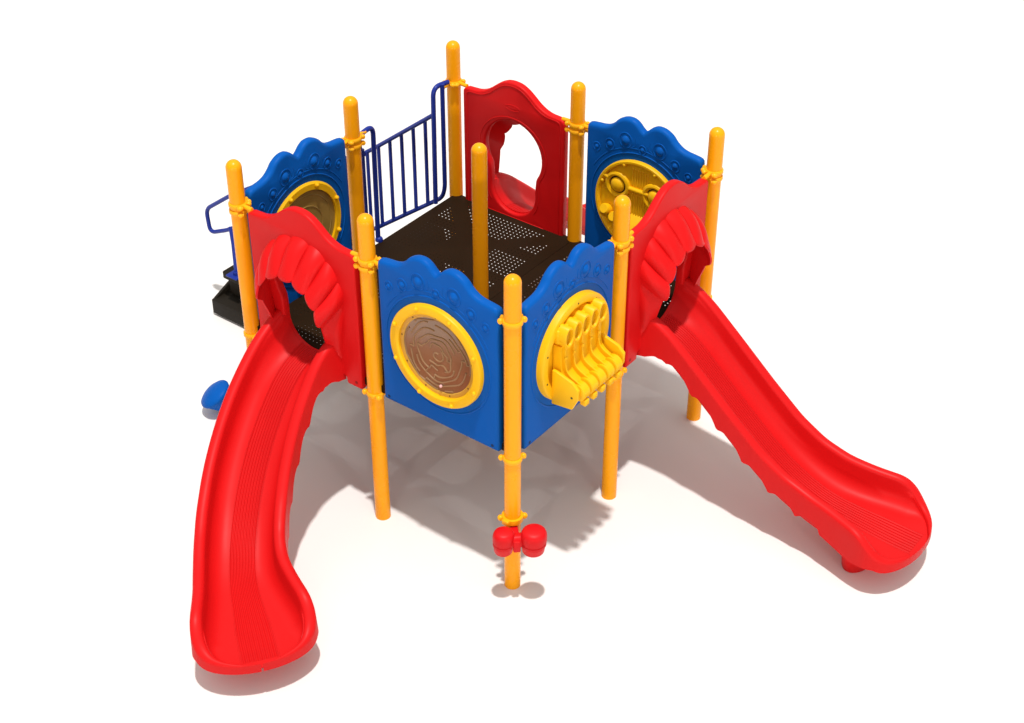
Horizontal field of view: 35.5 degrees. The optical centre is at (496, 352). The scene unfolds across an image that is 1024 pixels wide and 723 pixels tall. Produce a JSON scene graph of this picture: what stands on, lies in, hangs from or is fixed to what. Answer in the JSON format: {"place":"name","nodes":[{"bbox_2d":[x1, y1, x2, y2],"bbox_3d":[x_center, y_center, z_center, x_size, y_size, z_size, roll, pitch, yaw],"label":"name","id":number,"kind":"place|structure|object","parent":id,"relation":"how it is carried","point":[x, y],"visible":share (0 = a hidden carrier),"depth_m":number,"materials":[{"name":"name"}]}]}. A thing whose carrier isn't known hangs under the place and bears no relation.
{"place":"outdoors","nodes":[
{"label":"outdoors","id":0,"kind":"place"},
{"bbox_2d":[201,380,228,410],"bbox_3d":[-1.877,0.309,10.687,0.214,0.230,0.214,24,42,30],"label":"play pod","id":1,"kind":"object","parent":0,"point":[213,396],"visible":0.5,"depth_m":10.61,"materials":[{"name":"blue plastic"}]},
{"bbox_2d":[0,0,1023,722],"bbox_3d":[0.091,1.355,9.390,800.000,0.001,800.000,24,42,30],"label":"ground","id":2,"kind":"structure","parent":0,"point":[868,282],"depth_m":10.90,"materials":[{"name":"white"}]},
{"bbox_2d":[189,40,931,674],"bbox_3d":[0.059,-0.490,10.114,4.360,2.155,4.396,-7,36,-10],"label":"playground structure","id":3,"kind":"object","parent":2,"relation":"on","point":[417,314],"visible":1,"depth_m":9.35,"materials":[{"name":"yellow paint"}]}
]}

